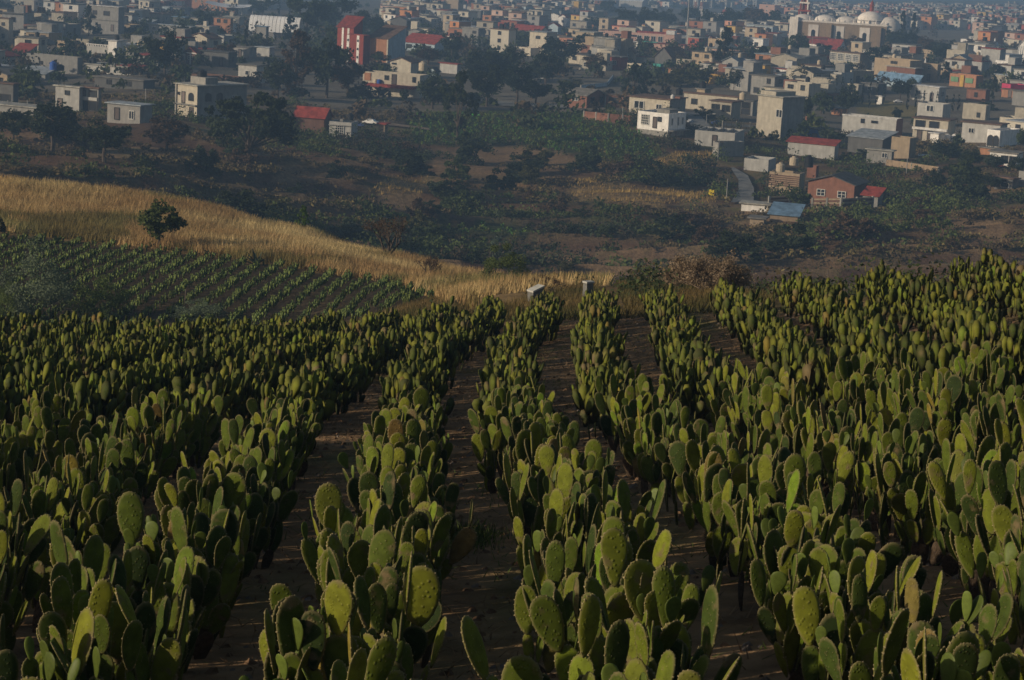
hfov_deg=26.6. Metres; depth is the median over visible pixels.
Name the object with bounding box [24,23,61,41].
house
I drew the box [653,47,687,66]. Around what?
house
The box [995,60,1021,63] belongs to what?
house
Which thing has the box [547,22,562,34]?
house
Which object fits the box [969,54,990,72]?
house
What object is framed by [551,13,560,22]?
house
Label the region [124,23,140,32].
house
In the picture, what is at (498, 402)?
prickly pear cactus
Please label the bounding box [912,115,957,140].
house
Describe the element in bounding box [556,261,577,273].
bush
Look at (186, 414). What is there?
prickly pear cactus
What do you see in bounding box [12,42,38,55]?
house
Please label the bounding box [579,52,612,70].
house
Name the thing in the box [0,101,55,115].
house
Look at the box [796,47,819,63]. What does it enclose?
house
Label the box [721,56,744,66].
house
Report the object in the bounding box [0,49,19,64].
house
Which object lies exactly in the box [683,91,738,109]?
house
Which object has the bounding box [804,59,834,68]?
house
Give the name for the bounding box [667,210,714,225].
bush
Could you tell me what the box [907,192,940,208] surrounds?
bush
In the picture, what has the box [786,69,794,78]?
house
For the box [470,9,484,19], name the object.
house
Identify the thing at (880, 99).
house
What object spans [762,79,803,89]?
house
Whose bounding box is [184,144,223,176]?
bush
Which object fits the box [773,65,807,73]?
house
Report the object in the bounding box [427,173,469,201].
bush
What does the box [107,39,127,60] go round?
house
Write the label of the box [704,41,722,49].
house
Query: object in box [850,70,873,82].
house
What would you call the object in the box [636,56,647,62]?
house
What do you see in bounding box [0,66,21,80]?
house
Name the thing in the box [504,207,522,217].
bush
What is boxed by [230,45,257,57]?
house
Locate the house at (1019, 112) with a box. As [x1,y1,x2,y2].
[999,107,1023,122]
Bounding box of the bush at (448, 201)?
[438,189,475,213]
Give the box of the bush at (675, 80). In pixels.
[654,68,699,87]
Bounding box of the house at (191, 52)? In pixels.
[184,47,200,64]
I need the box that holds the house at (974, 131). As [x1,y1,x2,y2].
[960,119,1009,142]
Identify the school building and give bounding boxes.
[336,15,363,48]
[345,34,369,64]
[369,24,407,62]
[405,33,444,50]
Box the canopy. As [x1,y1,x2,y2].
[205,1,262,14]
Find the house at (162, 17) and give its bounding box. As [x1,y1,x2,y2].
[149,12,171,23]
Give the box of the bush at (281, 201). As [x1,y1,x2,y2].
[262,195,301,221]
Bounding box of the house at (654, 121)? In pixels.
[636,108,689,136]
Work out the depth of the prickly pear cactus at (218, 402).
22.99 m
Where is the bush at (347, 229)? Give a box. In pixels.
[328,217,368,242]
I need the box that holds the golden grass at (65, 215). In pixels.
[0,173,615,307]
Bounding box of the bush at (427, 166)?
[408,163,437,175]
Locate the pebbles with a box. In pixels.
[29,314,1013,679]
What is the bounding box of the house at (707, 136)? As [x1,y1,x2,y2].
[694,121,744,146]
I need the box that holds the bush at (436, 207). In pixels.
[421,200,442,213]
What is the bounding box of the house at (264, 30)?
[255,25,269,38]
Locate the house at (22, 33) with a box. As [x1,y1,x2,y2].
[18,22,54,35]
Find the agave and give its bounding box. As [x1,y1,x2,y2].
[242,248,265,263]
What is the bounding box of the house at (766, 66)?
[762,64,772,73]
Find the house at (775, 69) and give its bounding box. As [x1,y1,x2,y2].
[772,67,785,73]
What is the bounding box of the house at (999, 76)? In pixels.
[994,72,1007,83]
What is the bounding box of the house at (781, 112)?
[756,90,806,138]
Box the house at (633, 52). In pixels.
[628,47,637,61]
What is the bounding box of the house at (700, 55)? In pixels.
[690,50,720,64]
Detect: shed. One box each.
[739,200,771,211]
[767,201,805,221]
[802,126,824,137]
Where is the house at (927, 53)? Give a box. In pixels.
[923,49,936,59]
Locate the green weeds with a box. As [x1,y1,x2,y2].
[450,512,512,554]
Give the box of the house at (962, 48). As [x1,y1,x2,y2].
[946,42,968,57]
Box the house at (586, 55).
[579,49,614,59]
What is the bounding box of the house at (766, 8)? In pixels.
[759,4,779,15]
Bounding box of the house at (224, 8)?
[219,6,237,14]
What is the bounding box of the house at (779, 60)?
[769,53,806,66]
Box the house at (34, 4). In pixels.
[10,0,38,10]
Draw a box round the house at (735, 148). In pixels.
[712,141,743,156]
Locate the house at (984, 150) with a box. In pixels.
[977,146,1005,154]
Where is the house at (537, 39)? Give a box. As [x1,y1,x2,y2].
[529,30,558,46]
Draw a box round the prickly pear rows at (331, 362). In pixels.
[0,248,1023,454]
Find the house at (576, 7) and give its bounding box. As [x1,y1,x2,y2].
[565,1,584,14]
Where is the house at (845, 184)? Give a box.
[806,171,870,202]
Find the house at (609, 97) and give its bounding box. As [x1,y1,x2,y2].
[603,93,627,107]
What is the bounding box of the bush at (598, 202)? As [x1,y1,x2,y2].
[593,196,604,207]
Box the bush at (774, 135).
[764,130,779,140]
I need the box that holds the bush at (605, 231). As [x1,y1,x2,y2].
[595,223,614,237]
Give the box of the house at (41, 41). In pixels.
[16,35,48,53]
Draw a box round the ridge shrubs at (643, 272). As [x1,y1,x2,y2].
[5,181,1023,309]
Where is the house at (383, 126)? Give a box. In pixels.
[376,122,390,138]
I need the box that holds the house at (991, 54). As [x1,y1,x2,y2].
[980,47,1005,69]
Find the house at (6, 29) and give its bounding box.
[0,17,14,42]
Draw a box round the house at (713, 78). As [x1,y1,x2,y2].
[706,71,724,84]
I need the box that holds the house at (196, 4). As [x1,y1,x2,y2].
[192,0,219,10]
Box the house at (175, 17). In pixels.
[171,16,187,24]
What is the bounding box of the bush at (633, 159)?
[615,158,641,170]
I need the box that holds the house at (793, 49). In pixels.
[769,47,798,52]
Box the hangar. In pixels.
[1017,40,1023,60]
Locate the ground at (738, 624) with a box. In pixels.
[0,0,1023,679]
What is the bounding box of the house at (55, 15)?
[51,11,78,21]
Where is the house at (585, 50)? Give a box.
[566,45,590,58]
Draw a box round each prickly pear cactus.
[0,401,44,434]
[0,409,36,485]
[0,419,9,440]
[0,425,18,492]
[0,442,17,504]
[0,450,70,521]
[0,478,49,622]
[0,491,46,628]
[0,512,20,628]
[0,514,51,649]
[0,578,114,679]
[0,624,103,679]
[1,397,64,471]
[4,517,75,632]
[5,477,65,608]
[10,430,44,491]
[15,382,61,416]
[19,481,82,590]
[21,398,70,489]
[21,676,42,679]
[22,473,108,556]
[25,438,120,512]
[26,468,129,545]
[28,456,105,488]
[29,382,76,410]
[29,391,85,456]
[31,444,117,493]
[36,556,187,679]
[39,545,195,675]
[49,534,149,587]
[50,520,198,679]
[52,412,91,451]
[56,456,138,553]
[60,396,77,458]
[61,433,123,498]
[63,454,113,490]
[65,535,194,632]
[77,424,154,498]
[79,412,150,471]
[79,418,107,453]
[80,438,130,500]
[96,415,146,464]
[99,405,182,493]
[109,534,231,679]
[116,491,243,658]
[123,386,175,440]
[123,432,156,497]
[127,419,174,465]
[130,401,186,478]
[131,457,161,506]
[142,502,261,579]
[142,506,226,673]
[142,520,164,540]
[145,388,175,440]
[154,392,202,478]
[154,469,256,537]
[157,472,249,609]
[157,488,251,542]
[161,486,246,637]
[165,403,189,465]
[176,389,219,468]
[176,466,280,576]
[180,451,245,480]
[185,395,223,466]
[203,446,275,485]
[209,446,274,492]
[214,552,244,640]
[218,420,301,501]
[220,423,264,459]
[221,418,287,474]
[221,441,282,493]
[223,460,231,473]
[230,419,282,452]
[230,455,298,569]
[235,409,277,445]
[239,648,421,679]
[246,398,307,457]
[247,428,304,529]
[258,597,405,679]
[262,403,307,441]
[265,397,311,491]
[266,415,291,492]
[269,547,447,679]
[271,398,313,414]
[275,580,397,679]
[285,400,319,476]
[288,430,297,452]
[295,414,321,471]
[301,509,441,606]
[302,498,370,582]
[308,501,435,555]
[314,471,437,555]
[316,504,451,591]
[317,525,442,631]
[319,548,402,634]
[325,557,440,664]
[338,433,427,518]
[343,582,406,679]
[346,446,445,513]
[353,421,427,458]
[357,408,401,447]
[358,443,407,513]
[358,524,432,565]
[359,460,447,514]
[359,489,477,579]
[360,443,427,484]
[362,432,438,498]
[363,405,408,442]
[373,408,417,441]
[373,419,436,444]
[374,427,428,466]
[379,466,426,524]
[381,407,435,437]
[388,402,437,431]
[388,419,442,497]
[388,515,450,667]
[392,393,439,442]
[396,479,455,539]
[398,387,445,443]
[402,396,442,427]
[409,467,459,532]
[415,404,438,442]
[428,431,452,478]
[460,584,718,679]
[468,401,522,493]
[490,384,544,406]
[494,390,549,412]
[495,469,537,537]
[497,387,554,412]
[497,400,552,478]
[500,417,564,461]
[503,446,526,473]
[503,453,572,577]
[504,413,580,458]
[508,416,582,463]
[509,376,547,406]
[509,422,596,502]
[511,385,555,413]
[513,493,599,595]
[513,534,624,674]
[517,428,614,528]
[519,405,569,429]
[520,412,566,434]
[527,403,553,419]
[527,457,605,506]
[529,527,722,679]
[530,433,611,477]
[532,533,594,589]
[538,445,601,537]
[539,504,547,538]
[542,462,617,530]
[543,428,602,470]
[550,444,614,492]
[558,529,714,626]
[561,484,657,539]
[562,510,667,586]
[563,569,655,648]
[570,470,665,562]
[579,638,703,679]
[584,484,654,575]
[584,574,680,605]
[584,576,741,679]
[594,368,653,452]
[601,649,739,679]
[610,391,658,475]
[616,399,679,478]
[617,373,667,424]
[620,398,681,422]
[622,374,681,406]
[624,657,649,679]
[628,384,672,418]
[628,406,689,496]
[643,405,695,429]
[652,414,696,461]
[654,415,729,524]
[657,424,685,493]
[661,401,699,511]
[668,415,757,529]
[682,430,749,540]
[685,431,752,500]
[695,429,769,480]
[700,447,778,582]
[705,394,743,440]
[707,358,758,445]
[709,445,762,565]
[722,367,770,443]
[722,453,813,592]
[723,443,808,571]
[726,360,776,435]
[727,378,773,457]
[729,462,823,610]
[742,386,788,448]
[746,450,854,513]
[746,493,829,554]
[747,524,864,606]
[749,538,877,679]
[761,378,805,450]
[761,469,853,570]
[763,371,799,430]
[767,510,843,675]
[770,379,810,452]
[775,512,878,556]
[776,498,904,578]
[780,503,894,679]
[782,396,871,438]
[782,398,835,496]
[785,432,793,453]
[789,407,858,476]
[792,565,908,679]
[797,400,856,493]
[814,553,926,646]
[816,404,877,482]
[818,624,1023,679]
[821,425,876,518]
[822,430,866,509]
[827,351,885,439]
[829,568,962,668]
[840,354,886,416]
[847,372,895,434]
[848,632,1010,679]
[850,412,899,530]
[862,407,924,521]
[865,373,894,427]
[865,475,925,541]
[872,347,915,433]
[875,436,937,558]
[877,443,919,537]
[880,379,922,427]
[880,603,997,679]
[881,571,1013,677]
[886,428,977,552]
[892,368,945,433]
[898,442,975,565]
[900,626,1020,679]
[903,362,948,403]
[906,371,987,443]
[914,371,919,387]
[917,369,977,434]
[926,433,995,576]
[927,374,1013,447]
[927,451,1023,569]
[938,355,973,394]
[940,438,997,586]
[947,459,1023,603]
[949,442,1017,590]
[954,340,1006,386]
[958,344,1013,402]
[960,393,1017,455]
[962,385,1019,451]
[963,383,977,415]
[969,388,1022,456]
[975,490,1022,604]
[976,541,1020,644]
[987,383,1023,395]
[987,460,1023,583]
[989,353,1016,409]
[994,398,1023,455]
[995,393,1023,452]
[1002,551,1023,653]
[1015,385,1023,428]
[1021,426,1023,450]
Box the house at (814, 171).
[807,165,818,177]
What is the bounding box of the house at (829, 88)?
[820,83,839,102]
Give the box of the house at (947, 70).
[940,66,960,75]
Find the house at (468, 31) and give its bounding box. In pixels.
[462,26,486,45]
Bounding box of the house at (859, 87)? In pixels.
[843,82,862,94]
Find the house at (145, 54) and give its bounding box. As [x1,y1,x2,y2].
[136,52,168,66]
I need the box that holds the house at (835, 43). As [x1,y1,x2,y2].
[825,38,846,49]
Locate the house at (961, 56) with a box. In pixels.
[951,54,972,59]
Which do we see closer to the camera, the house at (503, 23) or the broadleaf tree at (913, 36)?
the broadleaf tree at (913, 36)
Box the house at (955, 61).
[944,58,973,68]
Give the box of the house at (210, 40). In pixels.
[192,33,223,47]
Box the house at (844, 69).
[831,63,853,82]
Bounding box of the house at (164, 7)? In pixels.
[162,6,172,12]
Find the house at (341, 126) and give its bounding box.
[328,119,357,137]
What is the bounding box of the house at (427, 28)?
[418,27,436,33]
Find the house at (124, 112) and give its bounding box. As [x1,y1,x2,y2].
[104,100,155,123]
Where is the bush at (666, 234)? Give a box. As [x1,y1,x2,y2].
[650,213,704,243]
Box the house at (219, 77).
[191,72,244,82]
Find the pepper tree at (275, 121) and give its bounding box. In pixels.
[204,91,299,155]
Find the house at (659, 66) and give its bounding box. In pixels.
[653,63,664,74]
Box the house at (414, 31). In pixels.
[407,29,424,35]
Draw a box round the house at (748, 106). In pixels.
[737,99,757,115]
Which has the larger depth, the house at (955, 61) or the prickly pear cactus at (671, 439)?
the house at (955, 61)
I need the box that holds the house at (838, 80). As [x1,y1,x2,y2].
[826,73,842,91]
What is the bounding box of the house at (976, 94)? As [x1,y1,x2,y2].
[966,87,991,101]
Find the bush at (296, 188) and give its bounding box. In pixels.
[285,182,306,193]
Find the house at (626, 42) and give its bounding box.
[616,31,632,57]
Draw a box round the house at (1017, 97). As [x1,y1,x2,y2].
[1011,89,1023,105]
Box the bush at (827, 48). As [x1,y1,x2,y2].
[815,43,832,56]
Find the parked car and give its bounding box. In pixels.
[362,119,378,124]
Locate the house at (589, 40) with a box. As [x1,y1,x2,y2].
[573,36,594,51]
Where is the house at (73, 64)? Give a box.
[26,51,82,73]
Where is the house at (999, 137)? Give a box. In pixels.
[986,128,1019,146]
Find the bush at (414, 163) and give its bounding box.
[390,148,427,174]
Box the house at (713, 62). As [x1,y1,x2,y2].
[703,61,721,63]
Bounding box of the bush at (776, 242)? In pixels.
[744,221,815,255]
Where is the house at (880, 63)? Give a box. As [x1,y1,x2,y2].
[874,57,922,74]
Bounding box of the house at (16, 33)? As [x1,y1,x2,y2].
[13,24,36,41]
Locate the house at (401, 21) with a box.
[389,16,411,35]
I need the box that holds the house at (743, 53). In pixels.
[709,48,748,61]
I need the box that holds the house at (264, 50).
[255,46,276,56]
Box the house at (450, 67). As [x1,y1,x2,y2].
[438,62,461,73]
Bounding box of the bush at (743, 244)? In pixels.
[706,229,766,262]
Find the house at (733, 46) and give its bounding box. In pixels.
[714,43,737,49]
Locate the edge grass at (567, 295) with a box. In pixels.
[132,244,781,327]
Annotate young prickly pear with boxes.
[248,299,251,308]
[373,296,377,305]
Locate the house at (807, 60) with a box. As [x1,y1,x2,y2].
[803,56,810,63]
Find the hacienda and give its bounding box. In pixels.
[605,27,681,43]
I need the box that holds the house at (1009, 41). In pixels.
[1002,39,1021,45]
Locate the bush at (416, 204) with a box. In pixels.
[405,197,436,220]
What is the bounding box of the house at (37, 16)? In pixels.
[34,13,50,20]
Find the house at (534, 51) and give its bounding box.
[516,43,539,55]
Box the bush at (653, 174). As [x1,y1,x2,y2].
[641,160,680,186]
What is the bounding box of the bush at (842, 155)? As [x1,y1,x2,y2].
[838,152,855,161]
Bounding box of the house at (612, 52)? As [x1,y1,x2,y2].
[592,50,618,55]
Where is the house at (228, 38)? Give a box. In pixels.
[216,34,236,45]
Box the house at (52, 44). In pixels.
[47,38,56,53]
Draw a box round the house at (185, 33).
[162,28,195,40]
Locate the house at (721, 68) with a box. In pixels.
[718,64,731,71]
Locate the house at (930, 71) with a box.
[921,63,940,81]
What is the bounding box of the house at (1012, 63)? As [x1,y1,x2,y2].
[998,57,1023,73]
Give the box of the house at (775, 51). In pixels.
[754,47,786,61]
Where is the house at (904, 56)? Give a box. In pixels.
[883,54,913,58]
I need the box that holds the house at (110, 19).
[84,4,124,33]
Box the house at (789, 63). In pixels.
[776,60,796,68]
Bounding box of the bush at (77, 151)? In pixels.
[69,147,86,156]
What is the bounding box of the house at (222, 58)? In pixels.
[199,49,238,66]
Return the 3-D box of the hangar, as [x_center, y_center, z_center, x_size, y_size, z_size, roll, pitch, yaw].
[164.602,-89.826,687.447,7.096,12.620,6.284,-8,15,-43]
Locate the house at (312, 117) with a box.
[292,106,333,133]
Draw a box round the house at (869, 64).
[862,52,874,68]
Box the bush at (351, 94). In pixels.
[346,81,374,97]
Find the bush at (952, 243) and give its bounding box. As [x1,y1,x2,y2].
[937,239,960,250]
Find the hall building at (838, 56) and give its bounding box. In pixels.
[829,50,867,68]
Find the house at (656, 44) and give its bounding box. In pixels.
[644,41,688,50]
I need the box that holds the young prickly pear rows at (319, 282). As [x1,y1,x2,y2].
[0,232,403,326]
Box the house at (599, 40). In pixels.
[594,35,622,55]
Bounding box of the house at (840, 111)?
[829,106,849,115]
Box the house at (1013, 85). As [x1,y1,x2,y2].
[1001,83,1023,90]
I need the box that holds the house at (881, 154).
[865,147,896,162]
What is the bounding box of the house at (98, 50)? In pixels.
[86,43,107,59]
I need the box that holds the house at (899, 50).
[879,47,912,56]
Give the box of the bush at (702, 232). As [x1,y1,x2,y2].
[687,218,727,245]
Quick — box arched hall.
[248,15,302,37]
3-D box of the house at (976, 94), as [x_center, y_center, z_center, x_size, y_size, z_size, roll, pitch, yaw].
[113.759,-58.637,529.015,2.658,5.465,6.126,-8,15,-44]
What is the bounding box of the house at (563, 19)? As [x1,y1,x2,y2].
[559,14,569,25]
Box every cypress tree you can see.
[242,25,248,45]
[277,0,280,15]
[868,81,871,107]
[875,82,878,104]
[906,88,909,108]
[951,94,954,111]
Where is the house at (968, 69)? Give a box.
[946,65,982,81]
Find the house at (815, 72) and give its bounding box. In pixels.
[791,67,825,78]
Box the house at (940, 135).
[928,132,947,142]
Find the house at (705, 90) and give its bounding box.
[695,88,712,92]
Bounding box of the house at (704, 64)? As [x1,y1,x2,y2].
[700,63,718,68]
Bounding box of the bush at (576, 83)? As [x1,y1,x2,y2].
[557,76,583,86]
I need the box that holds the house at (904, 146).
[891,136,916,157]
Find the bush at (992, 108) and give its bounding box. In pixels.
[978,99,997,110]
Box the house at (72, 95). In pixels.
[53,80,83,111]
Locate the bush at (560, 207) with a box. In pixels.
[538,196,568,217]
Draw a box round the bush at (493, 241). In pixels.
[485,236,513,251]
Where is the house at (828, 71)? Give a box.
[819,68,836,76]
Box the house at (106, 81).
[92,75,156,88]
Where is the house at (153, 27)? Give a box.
[148,23,196,33]
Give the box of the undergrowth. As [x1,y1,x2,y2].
[0,88,1023,274]
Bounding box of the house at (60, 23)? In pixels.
[31,20,64,38]
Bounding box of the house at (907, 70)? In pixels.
[885,65,923,74]
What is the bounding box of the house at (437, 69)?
[427,67,441,76]
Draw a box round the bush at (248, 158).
[227,144,259,164]
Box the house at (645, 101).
[627,93,687,114]
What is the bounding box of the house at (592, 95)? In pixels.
[566,87,605,107]
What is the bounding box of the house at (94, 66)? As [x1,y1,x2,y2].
[83,62,147,74]
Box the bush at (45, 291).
[0,235,79,317]
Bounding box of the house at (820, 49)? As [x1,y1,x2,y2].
[810,46,827,64]
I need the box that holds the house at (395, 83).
[363,70,427,98]
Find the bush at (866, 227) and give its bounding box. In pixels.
[814,211,885,246]
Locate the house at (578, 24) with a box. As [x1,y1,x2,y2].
[570,20,592,27]
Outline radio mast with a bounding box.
[686,0,689,43]
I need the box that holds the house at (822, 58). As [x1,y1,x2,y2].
[815,51,827,64]
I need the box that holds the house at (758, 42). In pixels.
[743,37,768,46]
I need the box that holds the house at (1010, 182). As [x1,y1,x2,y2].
[992,175,1020,188]
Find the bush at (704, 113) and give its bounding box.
[693,106,715,118]
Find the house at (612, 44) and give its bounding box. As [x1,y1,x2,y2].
[591,39,620,53]
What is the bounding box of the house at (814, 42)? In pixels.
[809,39,826,45]
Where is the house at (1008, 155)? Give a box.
[987,149,1023,166]
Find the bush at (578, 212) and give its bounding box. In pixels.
[570,206,591,217]
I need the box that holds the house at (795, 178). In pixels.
[768,169,804,193]
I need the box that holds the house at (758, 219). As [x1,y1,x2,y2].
[747,214,769,224]
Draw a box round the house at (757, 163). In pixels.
[744,155,775,171]
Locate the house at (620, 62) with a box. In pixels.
[610,55,627,69]
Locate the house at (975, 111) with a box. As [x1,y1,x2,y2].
[962,103,990,119]
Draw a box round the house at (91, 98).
[80,85,103,110]
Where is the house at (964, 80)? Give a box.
[949,73,983,87]
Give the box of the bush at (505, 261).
[479,243,531,279]
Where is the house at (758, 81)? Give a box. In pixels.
[750,71,787,94]
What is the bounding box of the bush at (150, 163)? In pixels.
[131,156,159,170]
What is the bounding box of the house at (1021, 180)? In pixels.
[1018,170,1023,186]
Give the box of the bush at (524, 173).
[518,165,544,184]
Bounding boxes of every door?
[57,98,62,107]
[114,107,119,119]
[181,91,184,102]
[219,58,222,66]
[238,49,241,56]
[391,74,396,84]
[652,116,656,127]
[712,135,716,145]
[917,129,921,139]
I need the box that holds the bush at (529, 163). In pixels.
[506,150,547,175]
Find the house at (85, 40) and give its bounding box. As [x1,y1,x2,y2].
[76,38,108,50]
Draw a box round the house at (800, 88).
[784,81,820,104]
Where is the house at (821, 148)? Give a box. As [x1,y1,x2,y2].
[786,135,841,159]
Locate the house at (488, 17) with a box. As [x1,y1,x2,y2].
[482,15,495,20]
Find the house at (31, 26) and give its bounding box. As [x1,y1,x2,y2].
[26,25,36,28]
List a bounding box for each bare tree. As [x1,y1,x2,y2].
[362,215,408,252]
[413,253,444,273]
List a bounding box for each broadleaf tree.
[0,0,14,7]
[0,108,29,142]
[0,217,5,233]
[7,66,41,83]
[15,99,82,151]
[72,117,131,162]
[81,4,97,35]
[121,31,148,40]
[137,198,188,246]
[143,29,187,76]
[143,114,190,152]
[170,22,202,34]
[191,7,217,24]
[212,42,237,55]
[248,0,277,13]
[262,58,298,97]
[279,28,314,93]
[286,0,334,35]
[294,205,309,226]
[297,38,353,97]
[307,0,359,29]
[321,25,337,47]
[331,60,368,96]
[352,10,380,27]
[365,18,392,31]
[370,51,390,60]
[414,47,439,64]
[415,74,451,108]
[439,32,463,55]
[439,69,479,145]
[464,49,502,72]
[467,63,511,105]
[485,46,527,71]
[501,62,536,101]
[518,79,552,102]
[529,51,563,84]
[537,36,588,57]
[569,32,593,41]
[582,16,608,30]
[583,52,609,76]
[599,0,616,15]
[615,7,637,22]
[636,7,659,23]
[637,41,654,47]
[656,8,678,23]
[678,6,700,19]
[686,64,716,83]
[701,9,730,23]
[711,26,734,60]
[722,68,743,89]
[724,7,747,20]
[743,4,769,20]
[764,9,789,20]
[781,32,809,48]
[782,187,812,203]
[789,63,812,77]
[804,95,813,115]
[810,90,831,112]
[818,128,846,139]
[834,87,862,113]
[845,35,864,47]
[864,45,892,60]
[884,29,904,44]
[889,78,912,98]
[892,107,903,117]
[897,30,922,43]
[917,36,935,49]
[928,40,951,59]
[928,140,961,158]
[931,46,949,59]
[937,61,952,83]
[943,162,973,177]
[955,149,984,163]
[980,172,1005,189]
[985,154,1007,171]
[989,62,1003,79]
[989,76,999,102]
[1008,156,1023,171]
[1016,127,1023,150]
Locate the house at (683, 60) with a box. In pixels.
[676,59,695,64]
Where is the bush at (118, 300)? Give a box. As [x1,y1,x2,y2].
[69,274,134,318]
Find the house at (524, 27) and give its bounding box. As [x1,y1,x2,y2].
[514,24,548,33]
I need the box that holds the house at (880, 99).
[876,95,884,104]
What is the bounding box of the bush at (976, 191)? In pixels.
[943,173,988,202]
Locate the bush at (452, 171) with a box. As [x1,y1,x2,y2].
[444,157,471,179]
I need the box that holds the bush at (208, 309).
[170,298,227,321]
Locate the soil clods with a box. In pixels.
[20,318,1021,677]
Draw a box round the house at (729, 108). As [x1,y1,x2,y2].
[709,99,743,119]
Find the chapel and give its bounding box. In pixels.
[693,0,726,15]
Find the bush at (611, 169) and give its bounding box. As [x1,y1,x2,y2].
[605,153,640,177]
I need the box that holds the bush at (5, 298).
[0,281,19,316]
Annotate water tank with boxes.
[50,61,56,69]
[57,64,64,70]
[197,69,206,76]
[347,113,353,119]
[419,61,426,70]
[676,88,682,94]
[699,81,705,87]
[739,92,745,99]
[776,162,784,171]
[789,156,798,165]
[804,155,813,167]
[945,134,950,140]
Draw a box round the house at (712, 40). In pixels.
[708,32,733,45]
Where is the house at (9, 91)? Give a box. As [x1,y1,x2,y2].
[0,81,20,101]
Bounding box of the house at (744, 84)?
[730,62,765,91]
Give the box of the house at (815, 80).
[801,75,835,90]
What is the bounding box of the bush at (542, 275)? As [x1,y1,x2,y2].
[524,274,562,287]
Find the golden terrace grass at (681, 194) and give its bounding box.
[374,149,717,203]
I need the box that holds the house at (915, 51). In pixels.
[908,46,925,60]
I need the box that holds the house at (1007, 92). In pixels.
[1000,88,1020,97]
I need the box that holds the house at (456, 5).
[446,0,463,11]
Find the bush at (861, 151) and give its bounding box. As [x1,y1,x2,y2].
[855,147,866,157]
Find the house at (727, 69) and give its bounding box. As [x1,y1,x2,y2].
[723,60,768,87]
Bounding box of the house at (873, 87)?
[861,82,888,93]
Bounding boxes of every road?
[497,101,566,107]
[686,112,710,127]
[731,167,753,201]
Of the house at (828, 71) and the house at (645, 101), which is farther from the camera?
the house at (828, 71)
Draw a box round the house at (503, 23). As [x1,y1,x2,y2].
[498,22,509,28]
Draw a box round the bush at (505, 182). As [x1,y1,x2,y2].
[481,163,522,190]
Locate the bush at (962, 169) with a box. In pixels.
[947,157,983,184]
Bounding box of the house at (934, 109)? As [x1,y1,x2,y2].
[917,101,950,117]
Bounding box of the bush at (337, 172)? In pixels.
[325,160,355,178]
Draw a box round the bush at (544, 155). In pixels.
[521,140,554,164]
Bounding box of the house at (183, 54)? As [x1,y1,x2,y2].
[171,44,186,60]
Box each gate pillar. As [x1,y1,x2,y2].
[527,284,544,300]
[582,280,594,295]
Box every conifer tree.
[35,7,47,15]
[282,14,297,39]
[621,64,644,94]
[638,70,654,93]
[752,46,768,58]
[900,10,907,40]
[909,12,917,40]
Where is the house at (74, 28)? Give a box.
[63,23,80,35]
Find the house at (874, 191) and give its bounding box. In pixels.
[860,186,886,206]
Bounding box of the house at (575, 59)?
[569,53,586,63]
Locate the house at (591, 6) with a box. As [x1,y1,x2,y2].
[588,4,596,9]
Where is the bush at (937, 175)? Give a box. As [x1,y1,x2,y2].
[918,167,947,191]
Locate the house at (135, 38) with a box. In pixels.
[126,35,147,44]
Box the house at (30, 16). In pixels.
[12,5,33,23]
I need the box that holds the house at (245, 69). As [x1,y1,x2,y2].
[236,63,268,82]
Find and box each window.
[0,93,9,101]
[83,101,88,110]
[88,90,95,97]
[89,101,97,110]
[103,11,109,15]
[106,79,111,84]
[129,110,133,119]
[188,93,193,100]
[205,93,211,101]
[217,93,222,100]
[335,126,343,133]
[609,97,618,103]
[634,100,643,108]
[641,114,648,124]
[691,98,696,103]
[711,104,719,108]
[722,105,729,111]
[741,102,750,108]
[741,108,749,114]
[753,87,758,92]
[776,109,782,117]
[816,189,824,195]
[830,52,835,59]
[837,53,843,60]
[837,191,845,197]
[845,54,851,61]
[852,54,858,61]
[915,120,924,126]
[926,105,933,111]
[929,121,938,128]
[986,135,993,145]
[992,135,998,146]
[1000,182,1009,187]
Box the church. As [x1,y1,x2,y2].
[788,0,901,49]
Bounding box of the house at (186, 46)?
[152,38,189,49]
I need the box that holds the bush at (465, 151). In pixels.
[451,131,491,165]
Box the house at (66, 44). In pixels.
[57,40,77,54]
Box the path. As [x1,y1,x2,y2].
[361,121,429,129]
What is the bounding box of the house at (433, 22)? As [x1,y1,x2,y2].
[420,17,438,29]
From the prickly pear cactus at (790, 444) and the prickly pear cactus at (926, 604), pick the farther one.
the prickly pear cactus at (790, 444)
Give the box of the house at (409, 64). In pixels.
[389,56,420,73]
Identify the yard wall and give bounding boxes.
[183,75,255,82]
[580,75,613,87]
[583,111,637,123]
[722,120,755,131]
[768,193,810,206]
[811,196,873,213]
[885,159,939,170]
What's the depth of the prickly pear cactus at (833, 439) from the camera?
17.30 m
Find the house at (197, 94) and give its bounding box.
[173,76,249,119]
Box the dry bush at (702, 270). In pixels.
[654,248,757,289]
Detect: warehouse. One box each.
[619,0,647,6]
[841,113,902,135]
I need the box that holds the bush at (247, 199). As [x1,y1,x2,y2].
[215,188,268,217]
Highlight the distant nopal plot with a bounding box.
[405,109,661,244]
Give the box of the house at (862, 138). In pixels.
[846,128,898,152]
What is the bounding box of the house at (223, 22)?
[214,17,234,32]
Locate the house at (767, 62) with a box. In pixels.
[756,59,777,73]
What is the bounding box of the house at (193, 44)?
[188,41,201,49]
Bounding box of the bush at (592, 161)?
[565,144,601,171]
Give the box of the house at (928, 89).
[910,84,947,101]
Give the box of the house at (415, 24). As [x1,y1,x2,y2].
[411,21,420,28]
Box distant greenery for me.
[0,0,1023,147]
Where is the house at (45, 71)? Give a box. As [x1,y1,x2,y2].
[23,65,56,79]
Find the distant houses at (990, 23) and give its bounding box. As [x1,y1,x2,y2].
[0,0,1023,130]
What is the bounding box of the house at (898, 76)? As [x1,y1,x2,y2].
[874,71,923,86]
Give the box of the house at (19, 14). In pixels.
[1,5,27,29]

